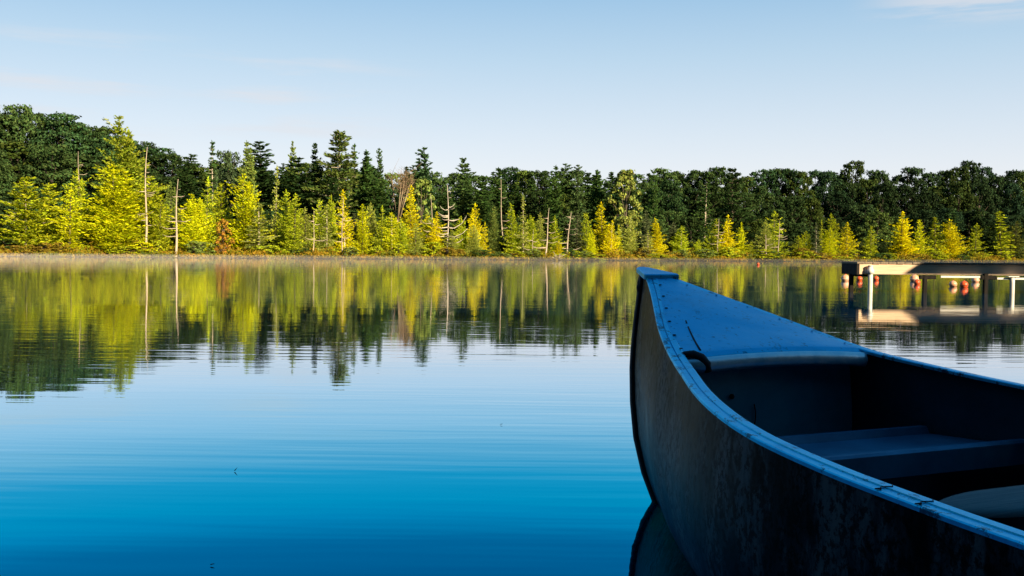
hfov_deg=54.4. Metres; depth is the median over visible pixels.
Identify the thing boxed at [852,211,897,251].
broadleaf tree
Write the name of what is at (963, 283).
buoy
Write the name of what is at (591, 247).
tamarack tree
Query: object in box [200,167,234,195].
conifer tree
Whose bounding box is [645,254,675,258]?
bush
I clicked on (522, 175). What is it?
broadleaf tree
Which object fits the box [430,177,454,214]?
broadleaf tree
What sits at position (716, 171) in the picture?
broadleaf tree
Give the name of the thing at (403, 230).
tamarack tree
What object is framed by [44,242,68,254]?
bush
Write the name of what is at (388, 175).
broadleaf tree
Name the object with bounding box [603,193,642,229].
broadleaf tree
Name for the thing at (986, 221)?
broadleaf tree
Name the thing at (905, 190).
broadleaf tree
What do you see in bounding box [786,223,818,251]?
broadleaf tree
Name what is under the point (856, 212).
broadleaf tree
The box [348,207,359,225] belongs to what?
broadleaf tree
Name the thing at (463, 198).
spruce tree
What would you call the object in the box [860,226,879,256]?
tamarack tree
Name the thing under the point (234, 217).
conifer tree
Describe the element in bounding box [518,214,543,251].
tamarack tree
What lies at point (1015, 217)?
broadleaf tree
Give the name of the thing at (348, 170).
broadleaf tree
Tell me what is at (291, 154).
spruce tree
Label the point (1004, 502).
paddle
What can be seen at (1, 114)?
broadleaf tree
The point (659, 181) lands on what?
broadleaf tree
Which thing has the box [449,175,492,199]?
broadleaf tree
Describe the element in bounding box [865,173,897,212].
broadleaf tree
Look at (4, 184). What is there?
broadleaf tree
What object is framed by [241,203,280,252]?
spruce tree
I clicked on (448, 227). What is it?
dead tree
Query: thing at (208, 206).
tamarack tree
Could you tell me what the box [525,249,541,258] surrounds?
bush
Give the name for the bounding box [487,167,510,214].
conifer tree
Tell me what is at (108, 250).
bush
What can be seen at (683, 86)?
sky
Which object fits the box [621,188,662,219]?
broadleaf tree
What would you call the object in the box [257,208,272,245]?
conifer tree
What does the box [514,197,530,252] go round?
spruce tree
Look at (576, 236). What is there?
spruce tree
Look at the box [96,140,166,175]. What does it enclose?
broadleaf tree
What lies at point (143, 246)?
bush
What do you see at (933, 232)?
spruce tree
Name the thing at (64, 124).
broadleaf tree
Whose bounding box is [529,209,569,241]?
conifer tree
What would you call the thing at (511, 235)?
tamarack tree
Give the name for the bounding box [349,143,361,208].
spruce tree
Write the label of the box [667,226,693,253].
conifer tree
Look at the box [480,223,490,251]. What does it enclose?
tamarack tree
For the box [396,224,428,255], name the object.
tamarack tree
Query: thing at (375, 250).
bush
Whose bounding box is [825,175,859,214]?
broadleaf tree
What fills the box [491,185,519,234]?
conifer tree
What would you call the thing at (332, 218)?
tamarack tree
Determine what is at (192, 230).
conifer tree
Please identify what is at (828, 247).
tamarack tree
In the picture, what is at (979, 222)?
spruce tree
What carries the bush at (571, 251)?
on the ground
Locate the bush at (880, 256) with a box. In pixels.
[874,253,891,260]
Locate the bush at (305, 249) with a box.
[295,248,313,256]
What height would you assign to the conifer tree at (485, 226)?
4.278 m
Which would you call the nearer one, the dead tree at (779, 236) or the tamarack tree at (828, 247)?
the dead tree at (779, 236)
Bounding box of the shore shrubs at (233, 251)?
[0,241,1023,261]
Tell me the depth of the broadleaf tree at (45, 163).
113.08 m
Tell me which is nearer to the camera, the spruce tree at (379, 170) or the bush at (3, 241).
the bush at (3, 241)
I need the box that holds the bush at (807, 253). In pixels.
[796,251,820,258]
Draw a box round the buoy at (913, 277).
[910,275,918,280]
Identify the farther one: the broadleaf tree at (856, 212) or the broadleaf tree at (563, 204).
the broadleaf tree at (856, 212)
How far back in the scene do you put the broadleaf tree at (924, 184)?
172.57 m
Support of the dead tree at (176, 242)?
on the ground
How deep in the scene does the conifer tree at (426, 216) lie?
105.05 m
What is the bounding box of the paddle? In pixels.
[938,485,1023,517]
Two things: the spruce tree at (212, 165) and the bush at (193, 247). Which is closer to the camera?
the bush at (193, 247)
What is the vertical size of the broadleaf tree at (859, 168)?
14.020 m
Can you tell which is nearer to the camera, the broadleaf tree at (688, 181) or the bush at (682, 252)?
the bush at (682, 252)
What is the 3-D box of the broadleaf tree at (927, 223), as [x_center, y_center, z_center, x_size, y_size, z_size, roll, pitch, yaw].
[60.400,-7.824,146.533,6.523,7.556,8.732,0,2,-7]
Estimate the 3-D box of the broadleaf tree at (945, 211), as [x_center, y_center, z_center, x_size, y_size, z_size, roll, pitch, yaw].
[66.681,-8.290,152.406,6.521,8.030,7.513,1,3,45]
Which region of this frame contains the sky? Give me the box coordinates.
[0,0,1023,216]
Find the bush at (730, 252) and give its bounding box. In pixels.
[714,247,745,256]
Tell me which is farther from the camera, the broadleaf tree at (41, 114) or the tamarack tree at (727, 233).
the broadleaf tree at (41, 114)
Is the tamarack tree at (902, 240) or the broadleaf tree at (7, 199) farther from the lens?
the tamarack tree at (902, 240)
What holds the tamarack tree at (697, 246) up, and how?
on the ground
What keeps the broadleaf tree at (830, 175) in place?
on the ground
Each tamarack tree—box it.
[49,187,91,250]
[60,169,97,245]
[128,195,180,249]
[163,181,178,240]
[195,176,224,249]
[204,182,235,244]
[217,173,274,250]
[269,189,299,252]
[277,193,306,254]
[292,208,317,251]
[307,200,336,250]
[316,194,343,245]
[332,190,356,253]
[343,204,376,254]
[359,202,378,252]
[370,205,394,251]
[381,212,406,252]
[390,218,413,254]
[393,184,429,248]
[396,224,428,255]
[420,219,432,254]
[425,212,446,251]
[442,230,460,254]
[447,216,471,253]
[463,224,484,255]
[467,203,487,249]
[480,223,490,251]
[499,203,525,253]
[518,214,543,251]
[535,212,550,251]
[543,215,568,252]
[551,240,565,254]
[570,213,600,254]
[583,230,597,253]
[585,201,615,253]
[600,220,623,254]
[621,213,640,254]
[640,231,658,257]
[645,218,668,254]
[689,240,706,255]
[702,222,716,253]
[715,215,747,255]
[732,222,750,254]
[746,242,756,256]
[753,220,776,252]
[764,210,793,255]
[788,236,805,255]
[800,231,815,257]
[817,220,825,252]
[820,227,838,256]
[822,214,844,254]
[830,222,859,257]
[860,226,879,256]
[882,211,922,255]
[910,220,935,255]
[922,219,973,258]
[964,223,991,257]
[1004,221,1023,258]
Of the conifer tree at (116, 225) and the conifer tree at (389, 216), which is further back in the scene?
the conifer tree at (389, 216)
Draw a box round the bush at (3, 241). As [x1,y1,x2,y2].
[0,238,20,251]
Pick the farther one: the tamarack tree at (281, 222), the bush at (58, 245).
the tamarack tree at (281, 222)
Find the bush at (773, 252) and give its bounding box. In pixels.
[762,251,782,258]
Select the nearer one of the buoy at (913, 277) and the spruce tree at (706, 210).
the buoy at (913, 277)
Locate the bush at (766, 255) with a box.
[748,249,783,260]
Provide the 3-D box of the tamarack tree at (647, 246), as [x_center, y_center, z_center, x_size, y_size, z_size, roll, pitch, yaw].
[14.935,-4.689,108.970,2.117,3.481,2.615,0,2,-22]
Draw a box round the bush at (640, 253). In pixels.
[632,247,653,257]
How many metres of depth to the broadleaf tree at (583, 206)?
131.59 m
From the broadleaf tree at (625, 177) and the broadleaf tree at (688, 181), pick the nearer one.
the broadleaf tree at (625, 177)
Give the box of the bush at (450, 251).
[437,247,457,257]
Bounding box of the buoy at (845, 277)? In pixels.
[841,274,848,280]
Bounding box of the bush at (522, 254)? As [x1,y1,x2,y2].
[503,250,525,256]
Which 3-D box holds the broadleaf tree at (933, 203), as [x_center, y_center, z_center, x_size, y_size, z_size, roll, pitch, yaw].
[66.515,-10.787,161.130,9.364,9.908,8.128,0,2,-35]
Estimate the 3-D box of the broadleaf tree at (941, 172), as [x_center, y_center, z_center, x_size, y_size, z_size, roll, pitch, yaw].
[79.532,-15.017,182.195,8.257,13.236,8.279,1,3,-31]
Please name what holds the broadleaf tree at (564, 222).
on the ground
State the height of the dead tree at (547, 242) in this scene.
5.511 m
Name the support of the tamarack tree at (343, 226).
on the ground
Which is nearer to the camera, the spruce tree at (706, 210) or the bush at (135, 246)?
the bush at (135, 246)
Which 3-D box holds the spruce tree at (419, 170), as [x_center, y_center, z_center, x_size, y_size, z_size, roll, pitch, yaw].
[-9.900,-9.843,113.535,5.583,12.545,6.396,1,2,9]
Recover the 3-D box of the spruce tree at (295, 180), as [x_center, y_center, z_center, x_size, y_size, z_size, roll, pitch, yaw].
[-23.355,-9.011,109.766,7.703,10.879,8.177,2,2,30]
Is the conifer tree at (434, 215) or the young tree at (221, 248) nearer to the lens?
the young tree at (221, 248)
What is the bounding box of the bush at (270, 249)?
[256,245,289,255]
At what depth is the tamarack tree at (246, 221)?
95.23 m
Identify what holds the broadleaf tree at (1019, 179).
on the ground
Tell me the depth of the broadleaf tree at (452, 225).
115.43 m
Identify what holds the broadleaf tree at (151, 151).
on the ground
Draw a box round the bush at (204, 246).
[191,242,215,254]
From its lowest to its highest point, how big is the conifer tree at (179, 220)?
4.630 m
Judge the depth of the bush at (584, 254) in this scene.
104.07 m
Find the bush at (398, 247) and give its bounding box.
[393,243,405,257]
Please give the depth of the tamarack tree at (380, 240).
98.54 m
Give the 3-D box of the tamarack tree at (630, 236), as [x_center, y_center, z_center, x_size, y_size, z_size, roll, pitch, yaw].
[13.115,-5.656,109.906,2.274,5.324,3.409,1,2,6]
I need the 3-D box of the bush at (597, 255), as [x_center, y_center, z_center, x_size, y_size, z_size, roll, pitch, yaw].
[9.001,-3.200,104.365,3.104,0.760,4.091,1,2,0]
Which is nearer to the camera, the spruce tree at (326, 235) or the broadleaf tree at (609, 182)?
the spruce tree at (326, 235)
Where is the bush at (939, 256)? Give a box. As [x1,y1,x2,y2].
[923,251,953,260]
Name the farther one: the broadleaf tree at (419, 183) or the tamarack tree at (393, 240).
the broadleaf tree at (419, 183)
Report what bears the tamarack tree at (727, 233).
on the ground
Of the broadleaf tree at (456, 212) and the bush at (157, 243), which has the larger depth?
the broadleaf tree at (456, 212)
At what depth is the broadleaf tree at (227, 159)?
111.92 m
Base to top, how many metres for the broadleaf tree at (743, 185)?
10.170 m
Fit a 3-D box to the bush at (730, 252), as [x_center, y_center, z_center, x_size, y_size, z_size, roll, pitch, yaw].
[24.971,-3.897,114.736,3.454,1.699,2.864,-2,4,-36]
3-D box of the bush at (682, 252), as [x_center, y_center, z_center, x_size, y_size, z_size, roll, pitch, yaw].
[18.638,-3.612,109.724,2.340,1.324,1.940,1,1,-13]
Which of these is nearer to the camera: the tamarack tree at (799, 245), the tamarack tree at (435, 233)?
the tamarack tree at (435, 233)
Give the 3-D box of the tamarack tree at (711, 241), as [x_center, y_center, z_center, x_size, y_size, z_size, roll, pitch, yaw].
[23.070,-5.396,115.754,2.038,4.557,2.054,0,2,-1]
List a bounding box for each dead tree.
[136,152,157,247]
[163,183,188,256]
[309,221,326,249]
[336,213,349,252]
[423,202,439,237]
[429,185,466,246]
[533,211,555,254]
[560,216,580,253]
[715,225,725,255]
[771,221,784,251]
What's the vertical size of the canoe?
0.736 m
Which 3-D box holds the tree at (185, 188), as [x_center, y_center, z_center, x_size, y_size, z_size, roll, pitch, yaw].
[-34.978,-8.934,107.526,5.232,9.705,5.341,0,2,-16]
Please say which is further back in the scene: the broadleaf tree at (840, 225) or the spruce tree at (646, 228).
the broadleaf tree at (840, 225)
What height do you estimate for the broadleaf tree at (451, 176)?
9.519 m
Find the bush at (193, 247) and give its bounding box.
[184,241,205,253]
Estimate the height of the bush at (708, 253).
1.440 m
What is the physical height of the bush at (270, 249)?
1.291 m
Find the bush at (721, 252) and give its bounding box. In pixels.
[710,251,735,257]
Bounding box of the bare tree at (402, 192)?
[386,159,415,226]
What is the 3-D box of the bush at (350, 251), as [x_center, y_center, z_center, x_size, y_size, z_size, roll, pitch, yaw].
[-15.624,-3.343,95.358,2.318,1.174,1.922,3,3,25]
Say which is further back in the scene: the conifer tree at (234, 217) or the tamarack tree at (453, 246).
the conifer tree at (234, 217)
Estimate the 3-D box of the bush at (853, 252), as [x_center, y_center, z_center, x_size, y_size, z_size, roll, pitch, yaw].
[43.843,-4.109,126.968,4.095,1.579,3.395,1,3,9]
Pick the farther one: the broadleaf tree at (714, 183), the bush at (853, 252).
the broadleaf tree at (714, 183)
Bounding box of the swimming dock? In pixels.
[841,262,1023,293]
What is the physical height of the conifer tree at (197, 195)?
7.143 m
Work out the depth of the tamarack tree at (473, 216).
102.58 m
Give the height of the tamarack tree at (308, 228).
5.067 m
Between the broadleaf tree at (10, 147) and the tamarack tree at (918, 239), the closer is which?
the broadleaf tree at (10, 147)
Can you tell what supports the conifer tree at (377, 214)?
on the ground
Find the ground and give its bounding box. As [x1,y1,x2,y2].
[0,204,1003,261]
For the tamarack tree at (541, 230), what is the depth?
106.00 m
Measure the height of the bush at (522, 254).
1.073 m
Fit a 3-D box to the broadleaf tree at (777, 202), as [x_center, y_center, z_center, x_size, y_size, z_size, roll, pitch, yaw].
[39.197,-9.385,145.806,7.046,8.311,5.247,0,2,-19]
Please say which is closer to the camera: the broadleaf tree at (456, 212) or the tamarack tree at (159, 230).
the tamarack tree at (159, 230)
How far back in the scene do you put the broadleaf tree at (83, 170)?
117.91 m
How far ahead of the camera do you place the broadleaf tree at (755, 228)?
128.68 m
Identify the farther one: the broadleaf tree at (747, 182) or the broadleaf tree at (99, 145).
the broadleaf tree at (747, 182)
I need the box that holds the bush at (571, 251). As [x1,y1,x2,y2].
[562,248,579,258]
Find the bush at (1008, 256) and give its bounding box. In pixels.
[998,253,1013,259]
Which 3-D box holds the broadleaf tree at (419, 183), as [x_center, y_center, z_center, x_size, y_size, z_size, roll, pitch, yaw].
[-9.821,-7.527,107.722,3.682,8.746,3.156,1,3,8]
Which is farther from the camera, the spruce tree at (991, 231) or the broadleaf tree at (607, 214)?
the spruce tree at (991, 231)
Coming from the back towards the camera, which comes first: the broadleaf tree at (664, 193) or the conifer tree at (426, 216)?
the broadleaf tree at (664, 193)
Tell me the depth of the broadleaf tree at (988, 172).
185.54 m
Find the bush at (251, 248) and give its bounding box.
[248,245,266,252]
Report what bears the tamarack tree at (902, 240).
on the ground
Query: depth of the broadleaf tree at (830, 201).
151.42 m
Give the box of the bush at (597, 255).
[587,254,610,259]
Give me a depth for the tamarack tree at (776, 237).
122.30 m
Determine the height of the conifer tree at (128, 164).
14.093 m
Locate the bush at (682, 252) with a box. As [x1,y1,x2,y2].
[670,249,691,260]
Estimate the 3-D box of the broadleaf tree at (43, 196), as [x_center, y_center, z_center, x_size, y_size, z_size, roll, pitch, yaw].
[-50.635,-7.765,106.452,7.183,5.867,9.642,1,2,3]
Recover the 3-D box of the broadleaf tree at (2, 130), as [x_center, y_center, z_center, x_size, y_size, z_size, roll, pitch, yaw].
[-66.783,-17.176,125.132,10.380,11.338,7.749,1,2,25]
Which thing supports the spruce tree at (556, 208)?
on the ground
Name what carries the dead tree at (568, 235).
on the ground
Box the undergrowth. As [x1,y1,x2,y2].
[0,221,1023,258]
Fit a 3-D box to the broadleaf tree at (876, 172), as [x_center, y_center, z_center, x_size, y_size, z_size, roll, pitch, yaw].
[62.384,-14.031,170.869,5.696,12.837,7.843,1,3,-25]
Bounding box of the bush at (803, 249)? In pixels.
[790,248,816,257]
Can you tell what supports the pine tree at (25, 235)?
on the ground
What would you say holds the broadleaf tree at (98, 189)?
on the ground
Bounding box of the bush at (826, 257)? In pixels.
[815,253,833,260]
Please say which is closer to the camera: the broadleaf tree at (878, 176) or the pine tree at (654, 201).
the pine tree at (654, 201)
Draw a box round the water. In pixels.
[0,257,1023,575]
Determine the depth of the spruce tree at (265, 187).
110.95 m
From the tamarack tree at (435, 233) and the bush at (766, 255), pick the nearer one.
the tamarack tree at (435, 233)
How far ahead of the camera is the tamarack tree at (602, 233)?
108.03 m
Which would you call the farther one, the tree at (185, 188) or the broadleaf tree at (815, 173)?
the broadleaf tree at (815, 173)
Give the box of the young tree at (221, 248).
[213,219,234,254]
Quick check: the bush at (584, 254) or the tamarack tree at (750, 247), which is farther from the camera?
the tamarack tree at (750, 247)
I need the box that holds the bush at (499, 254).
[491,253,515,258]
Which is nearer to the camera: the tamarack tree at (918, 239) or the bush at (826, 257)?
the bush at (826, 257)
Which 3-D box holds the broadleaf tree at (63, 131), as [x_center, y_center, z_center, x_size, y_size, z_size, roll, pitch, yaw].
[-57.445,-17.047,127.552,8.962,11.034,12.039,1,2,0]
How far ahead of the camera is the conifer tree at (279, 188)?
118.55 m
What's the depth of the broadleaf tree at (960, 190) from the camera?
163.53 m
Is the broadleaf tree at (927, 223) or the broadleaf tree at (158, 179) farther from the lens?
the broadleaf tree at (927, 223)
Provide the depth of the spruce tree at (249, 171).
106.72 m
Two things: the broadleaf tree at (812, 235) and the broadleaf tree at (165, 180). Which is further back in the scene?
the broadleaf tree at (812, 235)
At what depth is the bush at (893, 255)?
130.91 m
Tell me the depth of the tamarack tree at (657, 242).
111.22 m
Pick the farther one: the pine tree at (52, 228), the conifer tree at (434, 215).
the conifer tree at (434, 215)
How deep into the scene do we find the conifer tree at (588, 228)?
118.93 m
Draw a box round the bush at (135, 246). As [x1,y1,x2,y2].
[120,240,151,252]
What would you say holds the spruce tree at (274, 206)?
on the ground
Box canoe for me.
[629,267,1023,575]
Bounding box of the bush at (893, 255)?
[881,253,897,260]
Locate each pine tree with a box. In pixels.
[0,176,68,249]
[10,183,85,249]
[126,176,175,249]
[301,130,366,228]
[638,169,668,235]
[708,168,760,243]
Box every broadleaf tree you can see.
[0,104,45,170]
[0,111,12,170]
[0,113,19,164]
[0,114,40,173]
[0,141,53,194]
[0,149,18,211]
[0,173,12,219]
[0,188,53,228]
[0,188,63,218]
[0,197,21,220]
[11,145,62,188]
[13,143,84,205]
[14,112,52,145]
[21,111,96,184]
[27,118,79,172]
[32,160,104,204]
[49,123,100,170]
[55,154,107,200]
[58,199,99,232]
[72,164,107,222]
[73,130,115,187]
[76,125,128,160]
[83,135,145,186]
[90,167,142,204]
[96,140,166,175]
[131,145,171,182]
[137,168,165,200]
[142,153,205,201]
[146,174,172,216]
[150,147,180,176]
[152,176,203,209]
[190,167,214,193]
[198,163,236,190]
[210,150,243,217]
[219,168,266,194]
[260,210,283,229]
[281,162,325,186]
[336,168,359,189]
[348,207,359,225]
[356,165,377,192]
[383,172,403,207]
[386,188,404,223]
[388,193,428,225]
[404,178,438,233]
[412,171,450,194]
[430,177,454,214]
[440,172,472,218]
[441,221,480,233]
[442,199,478,229]
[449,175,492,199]
[470,190,501,234]
[496,214,522,241]
[498,166,525,206]
[506,169,535,210]
[512,221,535,234]
[515,190,560,234]
[518,170,551,216]
[537,193,585,236]
[555,170,591,211]
[555,219,581,237]
[559,192,605,226]
[580,189,621,220]
[603,177,642,209]
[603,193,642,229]
[604,169,643,245]
[618,174,650,217]
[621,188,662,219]
[631,189,676,229]
[637,177,669,204]
[637,218,670,240]
[646,168,688,222]
[648,180,688,229]
[652,210,687,238]
[668,172,698,214]
[670,187,709,238]
[674,216,709,247]
[680,169,707,235]
[685,190,726,237]
[688,170,720,215]
[701,166,731,216]
[707,191,748,224]
[714,220,750,241]
[719,193,769,236]
[721,181,753,214]
[733,176,767,213]
[743,185,778,225]
[744,219,778,252]
[746,169,781,213]
[756,209,796,247]
[758,167,796,196]
[759,196,798,238]
[771,169,812,218]
[775,196,815,239]
[778,171,815,228]
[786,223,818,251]
[796,228,830,241]
[797,198,826,240]
[798,169,830,215]
[808,170,845,224]
[813,191,857,233]
[814,217,852,249]
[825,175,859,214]
[825,182,869,239]
[838,160,868,225]
[844,204,884,250]
[852,178,884,228]
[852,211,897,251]
[861,182,902,241]
[865,169,889,211]
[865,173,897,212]
[881,186,931,233]
[885,216,927,248]
[890,166,933,229]
[891,176,920,207]
[903,190,943,236]
[904,209,946,253]
[912,172,944,230]
[926,186,949,236]
[930,208,968,244]
[933,170,963,205]
[937,166,978,218]
[943,181,982,240]
[954,160,984,208]
[956,211,987,248]
[964,182,998,237]
[974,176,1014,238]
[975,166,998,214]
[983,219,1013,244]
[989,174,1015,216]
[994,182,1023,238]
[1002,215,1023,254]
[1005,169,1022,213]
[1011,170,1023,213]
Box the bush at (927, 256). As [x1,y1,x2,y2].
[909,253,932,260]
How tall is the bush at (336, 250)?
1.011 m
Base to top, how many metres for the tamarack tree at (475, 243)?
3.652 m
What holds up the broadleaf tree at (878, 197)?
on the ground
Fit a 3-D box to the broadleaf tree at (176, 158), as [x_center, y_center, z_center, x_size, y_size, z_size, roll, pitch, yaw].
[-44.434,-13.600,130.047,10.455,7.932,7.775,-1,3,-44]
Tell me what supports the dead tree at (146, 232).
on the ground
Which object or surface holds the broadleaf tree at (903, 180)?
on the ground
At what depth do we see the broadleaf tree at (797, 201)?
143.60 m
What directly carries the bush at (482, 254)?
on the ground
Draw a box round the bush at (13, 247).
[0,245,32,255]
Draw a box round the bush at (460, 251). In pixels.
[453,249,467,257]
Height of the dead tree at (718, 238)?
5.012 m
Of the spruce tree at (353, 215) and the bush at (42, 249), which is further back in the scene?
the spruce tree at (353, 215)
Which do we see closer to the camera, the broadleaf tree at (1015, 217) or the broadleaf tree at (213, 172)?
the broadleaf tree at (213, 172)
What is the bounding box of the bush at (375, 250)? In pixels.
[366,246,384,255]
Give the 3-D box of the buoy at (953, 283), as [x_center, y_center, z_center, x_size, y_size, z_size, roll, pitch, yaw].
[10.015,-0.088,22.608,0.183,0.180,0.183,2,2,37]
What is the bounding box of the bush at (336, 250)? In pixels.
[322,248,341,255]
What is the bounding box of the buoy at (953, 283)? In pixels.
[949,280,956,286]
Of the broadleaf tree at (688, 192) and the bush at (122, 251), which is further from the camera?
the broadleaf tree at (688, 192)
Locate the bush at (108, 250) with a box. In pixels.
[99,245,118,255]
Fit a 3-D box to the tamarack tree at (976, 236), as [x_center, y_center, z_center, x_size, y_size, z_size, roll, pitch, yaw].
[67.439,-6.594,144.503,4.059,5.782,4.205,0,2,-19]
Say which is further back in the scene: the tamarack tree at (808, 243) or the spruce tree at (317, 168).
the tamarack tree at (808, 243)
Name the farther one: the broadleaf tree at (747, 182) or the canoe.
the broadleaf tree at (747, 182)
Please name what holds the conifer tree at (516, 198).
on the ground
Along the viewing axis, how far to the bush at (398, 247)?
96.73 m
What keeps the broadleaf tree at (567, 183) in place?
on the ground
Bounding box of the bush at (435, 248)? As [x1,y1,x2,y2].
[421,242,445,255]
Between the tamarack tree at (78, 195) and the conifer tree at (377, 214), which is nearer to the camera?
the tamarack tree at (78, 195)
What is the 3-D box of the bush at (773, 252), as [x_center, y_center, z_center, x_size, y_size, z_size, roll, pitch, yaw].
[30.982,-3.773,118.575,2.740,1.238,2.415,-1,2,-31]
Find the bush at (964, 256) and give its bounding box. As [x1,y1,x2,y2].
[953,255,971,261]
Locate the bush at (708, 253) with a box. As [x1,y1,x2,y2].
[692,249,718,259]
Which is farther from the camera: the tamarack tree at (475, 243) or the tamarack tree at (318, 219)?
the tamarack tree at (475, 243)
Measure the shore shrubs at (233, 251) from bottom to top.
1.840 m
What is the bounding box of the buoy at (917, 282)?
[914,279,920,284]
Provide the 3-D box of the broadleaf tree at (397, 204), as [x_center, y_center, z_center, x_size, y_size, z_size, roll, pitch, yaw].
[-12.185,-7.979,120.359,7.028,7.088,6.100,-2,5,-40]
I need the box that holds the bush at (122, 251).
[106,246,143,255]
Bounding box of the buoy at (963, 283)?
[960,280,967,286]
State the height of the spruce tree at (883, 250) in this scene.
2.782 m
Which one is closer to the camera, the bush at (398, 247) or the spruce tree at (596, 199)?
the bush at (398, 247)
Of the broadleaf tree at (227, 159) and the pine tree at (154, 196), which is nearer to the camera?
the pine tree at (154, 196)
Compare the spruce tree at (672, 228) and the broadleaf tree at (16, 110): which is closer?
the spruce tree at (672, 228)
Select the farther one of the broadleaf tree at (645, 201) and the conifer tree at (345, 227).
the broadleaf tree at (645, 201)
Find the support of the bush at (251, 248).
on the ground
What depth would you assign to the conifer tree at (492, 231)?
104.96 m
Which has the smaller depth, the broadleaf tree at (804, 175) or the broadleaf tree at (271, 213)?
the broadleaf tree at (271, 213)
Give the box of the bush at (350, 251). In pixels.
[341,247,359,257]
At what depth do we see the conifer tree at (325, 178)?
135.67 m
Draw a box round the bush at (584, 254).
[578,251,590,257]
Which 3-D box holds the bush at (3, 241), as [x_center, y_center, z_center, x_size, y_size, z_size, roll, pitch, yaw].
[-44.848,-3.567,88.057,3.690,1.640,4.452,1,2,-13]
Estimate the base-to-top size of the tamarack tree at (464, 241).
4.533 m
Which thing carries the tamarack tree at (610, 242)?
on the ground
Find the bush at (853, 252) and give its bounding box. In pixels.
[843,250,873,258]
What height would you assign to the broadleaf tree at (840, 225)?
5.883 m
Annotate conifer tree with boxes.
[43,164,169,252]
[63,115,169,229]
[168,194,216,252]
[171,210,186,243]
[186,153,204,188]
[192,179,203,201]
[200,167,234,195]
[228,207,237,222]
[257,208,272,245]
[260,175,288,208]
[274,163,288,187]
[322,167,344,180]
[335,212,358,247]
[367,210,388,229]
[373,220,386,242]
[383,212,396,243]
[392,165,416,208]
[393,166,414,209]
[420,213,431,245]
[429,210,452,239]
[434,193,454,231]
[457,163,474,212]
[480,219,489,241]
[482,206,505,252]
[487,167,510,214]
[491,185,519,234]
[507,185,527,222]
[514,180,544,222]
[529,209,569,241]
[536,170,556,212]
[558,163,573,206]
[577,173,602,220]
[580,222,596,236]
[591,171,609,189]
[602,171,617,192]
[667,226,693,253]
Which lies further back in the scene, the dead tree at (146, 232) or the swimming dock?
the dead tree at (146, 232)
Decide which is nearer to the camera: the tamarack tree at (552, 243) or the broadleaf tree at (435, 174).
the tamarack tree at (552, 243)
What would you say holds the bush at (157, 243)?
on the ground
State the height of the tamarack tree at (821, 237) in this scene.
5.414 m
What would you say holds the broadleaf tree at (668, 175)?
on the ground
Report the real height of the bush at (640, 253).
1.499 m
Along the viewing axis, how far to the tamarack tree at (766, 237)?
121.35 m
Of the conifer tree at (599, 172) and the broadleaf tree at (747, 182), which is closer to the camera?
the conifer tree at (599, 172)
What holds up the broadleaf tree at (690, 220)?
on the ground
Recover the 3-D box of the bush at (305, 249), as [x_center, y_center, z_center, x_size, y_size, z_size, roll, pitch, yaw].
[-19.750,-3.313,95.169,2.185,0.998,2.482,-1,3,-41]
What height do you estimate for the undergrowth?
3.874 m
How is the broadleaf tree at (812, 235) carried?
on the ground
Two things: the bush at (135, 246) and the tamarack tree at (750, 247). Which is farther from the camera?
the tamarack tree at (750, 247)
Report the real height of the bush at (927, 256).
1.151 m
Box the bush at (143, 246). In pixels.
[129,242,155,253]
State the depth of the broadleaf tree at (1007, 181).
182.90 m
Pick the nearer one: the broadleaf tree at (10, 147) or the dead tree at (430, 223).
the dead tree at (430, 223)
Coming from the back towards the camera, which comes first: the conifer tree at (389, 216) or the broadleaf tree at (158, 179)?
the broadleaf tree at (158, 179)
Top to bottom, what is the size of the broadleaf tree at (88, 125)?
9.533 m
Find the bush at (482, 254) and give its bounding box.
[470,250,501,257]
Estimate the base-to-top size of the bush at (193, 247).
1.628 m
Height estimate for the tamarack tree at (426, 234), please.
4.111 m
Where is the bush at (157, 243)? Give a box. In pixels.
[152,240,167,254]
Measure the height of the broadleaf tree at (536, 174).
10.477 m
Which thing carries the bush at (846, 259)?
on the ground
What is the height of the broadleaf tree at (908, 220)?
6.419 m
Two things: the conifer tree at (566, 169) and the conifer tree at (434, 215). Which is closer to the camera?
the conifer tree at (434, 215)
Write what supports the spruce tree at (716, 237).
on the ground
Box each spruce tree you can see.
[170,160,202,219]
[202,140,226,210]
[219,141,285,226]
[233,140,260,222]
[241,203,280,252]
[261,157,323,229]
[268,166,280,250]
[285,141,302,204]
[304,143,325,225]
[311,176,350,230]
[314,204,336,252]
[344,177,395,231]
[345,213,358,251]
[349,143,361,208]
[350,149,387,223]
[374,148,392,213]
[401,146,449,228]
[445,158,476,235]
[461,177,499,233]
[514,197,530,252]
[542,166,568,236]
[557,164,593,233]
[565,212,587,254]
[585,169,614,245]
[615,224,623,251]
[636,211,652,250]
[661,222,678,252]
[691,178,715,245]
[705,219,723,254]
[810,222,823,256]
[880,240,890,255]
[920,217,947,255]
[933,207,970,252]
[965,207,988,255]
[976,211,1019,255]
[980,221,1001,256]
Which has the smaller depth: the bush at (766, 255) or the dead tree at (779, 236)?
the bush at (766, 255)
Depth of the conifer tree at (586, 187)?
141.22 m
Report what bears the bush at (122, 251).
on the ground
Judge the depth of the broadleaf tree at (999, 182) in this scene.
172.93 m
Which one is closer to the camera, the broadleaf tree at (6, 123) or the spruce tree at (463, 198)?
the spruce tree at (463, 198)
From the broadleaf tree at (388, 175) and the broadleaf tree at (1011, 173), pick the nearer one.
the broadleaf tree at (388, 175)
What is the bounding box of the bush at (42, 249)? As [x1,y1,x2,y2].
[28,242,57,252]
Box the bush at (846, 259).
[833,256,854,260]
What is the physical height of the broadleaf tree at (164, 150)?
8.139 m

